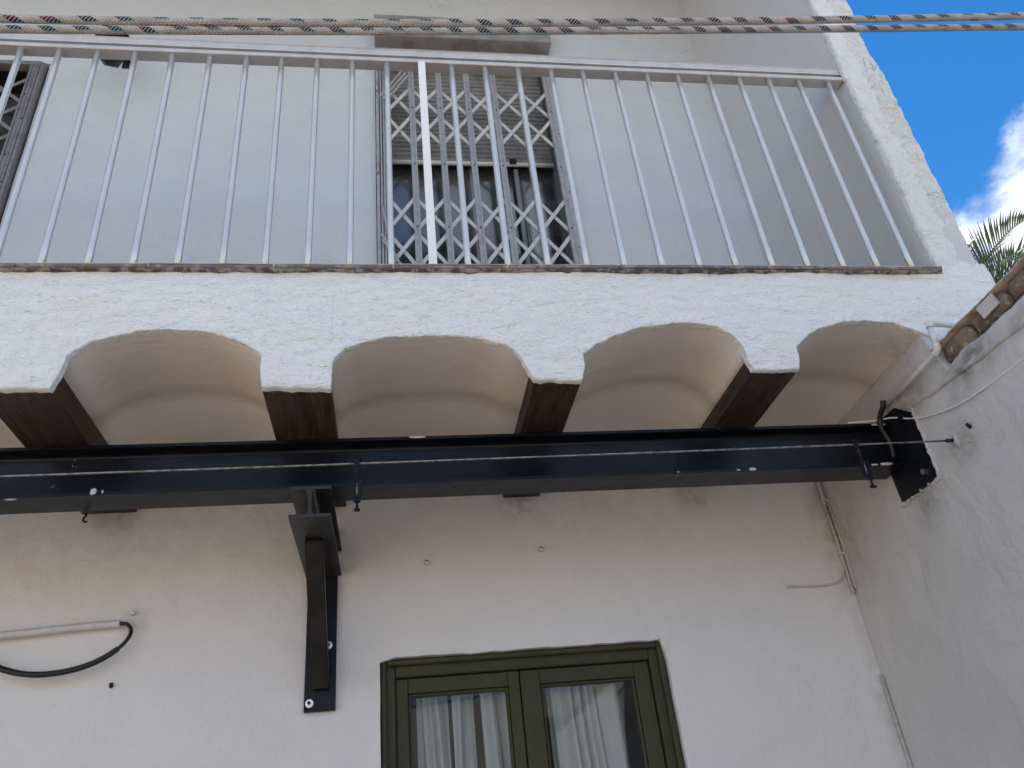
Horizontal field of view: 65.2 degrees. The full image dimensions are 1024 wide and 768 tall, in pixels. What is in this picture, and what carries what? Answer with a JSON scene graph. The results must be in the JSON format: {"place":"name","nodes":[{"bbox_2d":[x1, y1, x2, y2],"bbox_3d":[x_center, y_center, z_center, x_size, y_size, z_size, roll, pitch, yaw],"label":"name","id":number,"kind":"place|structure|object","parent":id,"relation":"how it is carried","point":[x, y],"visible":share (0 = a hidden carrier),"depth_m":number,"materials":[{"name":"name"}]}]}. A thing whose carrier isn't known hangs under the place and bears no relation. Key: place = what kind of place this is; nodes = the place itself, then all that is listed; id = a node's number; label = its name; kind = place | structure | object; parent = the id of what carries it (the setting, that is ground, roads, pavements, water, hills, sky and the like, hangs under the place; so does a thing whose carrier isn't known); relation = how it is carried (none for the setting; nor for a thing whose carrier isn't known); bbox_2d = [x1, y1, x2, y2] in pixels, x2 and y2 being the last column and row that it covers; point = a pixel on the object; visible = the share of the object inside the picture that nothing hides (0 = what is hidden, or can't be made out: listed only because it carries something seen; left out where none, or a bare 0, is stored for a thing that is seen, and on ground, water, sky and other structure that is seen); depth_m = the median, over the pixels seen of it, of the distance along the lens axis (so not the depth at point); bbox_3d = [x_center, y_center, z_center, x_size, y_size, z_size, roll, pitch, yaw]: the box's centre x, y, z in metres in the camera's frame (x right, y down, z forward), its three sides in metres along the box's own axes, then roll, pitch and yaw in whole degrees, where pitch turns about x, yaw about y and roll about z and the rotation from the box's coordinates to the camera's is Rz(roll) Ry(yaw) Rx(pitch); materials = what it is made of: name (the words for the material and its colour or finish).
{"place":"outdoors","nodes":[
{"label":"outdoors","id":0,"kind":"place"},
{"bbox_2d":[0,12,1023,27],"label":"rope","id":1,"kind":"object","parent":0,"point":[234,22],"visible":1,"depth_m":0.89,"materials":[{"name":"grey fabric"}]},
{"bbox_2d":[0,23,1023,34],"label":"rope","id":2,"kind":"object","parent":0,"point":[114,30],"visible":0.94,"depth_m":0.95,"materials":[{"name":"grey fabric"}]},
{"bbox_2d":[846,0,1023,276],"label":"sky","id":3,"kind":"structure","parent":0,"point":[960,94],"materials":[{"name":"blue"}]},
{"label":"ground","id":4,"kind":"structure","parent":0,"visible":0},
{"bbox_2d":[0,0,995,767],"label":"house","id":5,"kind":"structure","parent":4,"relation":"on","point":[692,626],"depth_m":2.52,"materials":[{"name":"white paint"}]},
{"bbox_2d":[0,60,47,223],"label":"folding grille","id":6,"kind":"object","parent":5,"relation":"attached to","point":[24,108],"visible":0.97,"depth_m":3.35,"materials":[{"name":"grey metal"}]},
{"bbox_2d":[0,69,48,99],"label":"balcony door","id":7,"kind":"structure","parent":5,"relation":"in","point":[21,75],"depth_m":3.59,"materials":[{"name":"black metal"}]},
{"bbox_2d":[0,619,120,639],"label":"pipe","id":8,"kind":"object","parent":5,"relation":"attached to","point":[57,629],"visible":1,"depth_m":2.32,"materials":[{"name":"white plastic"}]},
{"bbox_2d":[0,622,132,677],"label":"black hose","id":9,"kind":"object","parent":8,"relation":"hanging from","point":[46,674],"visible":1,"depth_m":2.24,"materials":[{"name":"black rubber"}]},
{"bbox_2d":[95,25,130,68],"bbox_3d":[-1.707,-1.463,3.499,0.143,0.284,0.254,-9,-31,5],"label":"wall lantern","id":10,"kind":"object","parent":5,"relation":"attached to","point":[114,63],"depth_m":3.42,"materials":[{"name":"black metal"}]},
{"bbox_2d":[288,486,341,712],"bbox_3d":[-0.548,0.581,2.245,0.108,0.554,0.498,-1,-32,-9],"label":"wall bracket","id":11,"kind":"object","parent":5,"relation":"attached to","point":[314,526],"depth_m":2.27,"materials":[{"name":"black metal"}]},
{"bbox_2d":[0,408,936,514],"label":"steel beam","id":12,"kind":"structure","parent":11,"relation":"on","point":[910,470],"depth_m":2.28,"materials":[{"name":"black metal"}]},
{"bbox_2d":[82,513,87,522],"bbox_3d":[-1.146,0.361,2.151,0.016,0.028,0.006,-1,-32,-9],"label":"hook","id":13,"kind":"object","parent":12,"relation":"attached to","point":[83,518],"visible":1,"depth_m":2.15,"materials":[{"name":"black metal"}]},
{"bbox_2d":[877,400,895,458],"bbox_3d":[1.143,0.137,2.442,0.027,0.171,0.076,-8,-31,2],"label":"black conduit","id":14,"kind":"object","parent":12,"relation":"attached to","point":[884,433],"visible":0.97,"depth_m":2.45,"materials":[{"name":"black plastic"}]},
{"bbox_2d":[900,407,941,506],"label":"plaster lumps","id":15,"kind":"object","parent":12,"relation":"attached to","point":[907,502],"visible":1,"depth_m":2.33,"materials":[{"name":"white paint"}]},
{"bbox_2d":[416,696,451,767],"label":"curtain","id":16,"kind":"object","parent":5,"relation":"hanging from","point":[433,740],"visible":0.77,"depth_m":2.44,"materials":[{"name":"white fabric"}]},
{"bbox_2d":[0,34,913,267],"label":"balcony railing","id":17,"kind":"object","parent":5,"relation":"on","point":[96,49],"visible":0.95,"depth_m":2.61,"materials":[{"name":"metal"}]},
{"bbox_2d":[451,694,477,767],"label":"curtain","id":18,"kind":"object","parent":5,"relation":"hanging from","point":[464,731],"visible":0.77,"depth_m":2.46,"materials":[{"name":"white fabric"}]},
{"bbox_2d":[378,70,572,263],"bbox_3d":[-0.172,-0.725,3.592,0.851,2.022,0.167,-1,-32,-9],"label":"balcony door","id":19,"kind":"structure","parent":5,"relation":"in","point":[515,152],"depth_m":3.80,"materials":[{"name":"silver metal"}]},
{"bbox_2d":[375,47,582,263],"bbox_3d":[-0.148,-0.787,3.439,0.851,1.965,0.064,-1,-32,-9],"label":"folding grille","id":20,"kind":"object","parent":5,"relation":"attached to","point":[448,226],"visible":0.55,"depth_m":3.48,"materials":[{"name":"grey metal"}]},
{"bbox_2d":[479,691,510,767],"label":"curtain","id":21,"kind":"object","parent":5,"relation":"hanging from","point":[495,729],"visible":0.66,"depth_m":2.46,"materials":[{"name":"white fabric"}]},
{"bbox_2d":[381,642,683,767],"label":"window","id":22,"kind":"structure","parent":5,"relation":"in","point":[523,676],"depth_m":2.45,"materials":[{"name":"green paint"}]},
{"bbox_2d":[545,683,629,767],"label":"curtain","id":23,"kind":"object","parent":5,"relation":"hanging from","point":[586,724],"visible":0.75,"depth_m":2.50,"materials":[{"name":"white fabric"}]},
{"bbox_2d":[787,572,844,588],"bbox_3d":[1.028,0.664,2.709,0.220,0.047,0.010,-2,-32,-8],"label":"side cable","id":24,"kind":"object","parent":5,"relation":"attached to","point":[823,585],"visible":1,"depth_m":2.70,"materials":[{"name":"beige plastic"}]},
{"bbox_2d":[816,482,856,593],"bbox_3d":[1.126,0.472,2.831,0.028,0.539,0.027,-1,-32,-9],"label":"wall conduit","id":25,"kind":"object","parent":5,"relation":"attached to","point":[824,503],"depth_m":2.78,"materials":[{"name":"beige plastic"}]},
{"bbox_2d":[878,320,955,411],"bbox_3d":[1.212,-0.048,2.393,0.116,0.124,0.336,-1,-32,-9],"label":"white pipe","id":26,"kind":"object","parent":5,"relation":"attached to","point":[936,345],"visible":0.96,"depth_m":2.28,"materials":[{"name":"plastic"}]},
{"bbox_2d":[820,256,1023,767],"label":"garden wall","id":27,"kind":"structure","parent":4,"relation":"on","point":[938,570],"depth_m":2.22,"materials":[{"name":"paint"}]},
{"bbox_2d":[879,675,912,767],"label":"corner cable","id":28,"kind":"object","parent":27,"relation":"attached to","point":[897,723],"visible":1,"depth_m":2.48,"materials":[{"name":"white plastic"}]},
{"bbox_2d":[847,356,1023,423],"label":"white cable","id":29,"kind":"object","parent":27,"relation":"attached to","point":[988,385],"visible":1,"depth_m":2.20,"materials":[{"name":"white plastic"}]},
{"bbox_2d":[945,423,974,447],"bbox_3d":[1.224,0.142,2.170,0.029,0.050,0.108,3,-32,-15],"label":"wire anchor","id":30,"kind":"object","parent":27,"relation":"attached to","point":[968,436],"visible":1,"depth_m":2.17,"materials":[{"name":"paint"}]},
{"bbox_2d":[0,440,945,476],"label":"curtain wire","id":31,"kind":"object","parent":30,"relation":"attached to","point":[166,470],"visible":1,"depth_m":2.00,"materials":[{"name":"silver metal"}]},
{"bbox_2d":[352,457,361,511],"bbox_3d":[-0.374,0.242,1.933,0.026,0.142,0.011,-1,-32,-9],"label":"wire clamp","id":32,"kind":"object","parent":31,"relation":"hanging from","point":[356,497],"visible":1,"depth_m":1.93,"materials":[{"name":"black metal"}]},
{"bbox_2d":[851,439,876,487],"bbox_3d":[0.937,0.213,2.138,0.028,0.142,0.011,-1,-32,-9],"label":"wire clamp","id":33,"kind":"object","parent":31,"relation":"hanging from","point":[869,476],"visible":1,"depth_m":2.13,"materials":[{"name":"black metal"}]},
{"bbox_2d":[903,319,1023,410],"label":"plastered pipe","id":34,"kind":"object","parent":27,"relation":"attached to","point":[985,352],"visible":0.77,"depth_m":2.15,"materials":[{"name":"paint"}]},
{"bbox_2d":[967,208,1023,283],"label":"palm tree","id":35,"kind":"object","parent":4,"relation":"on","point":[1011,256],"visible":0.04,"depth_m":11.24,"materials":[{"name":"green plant"}]}
]}

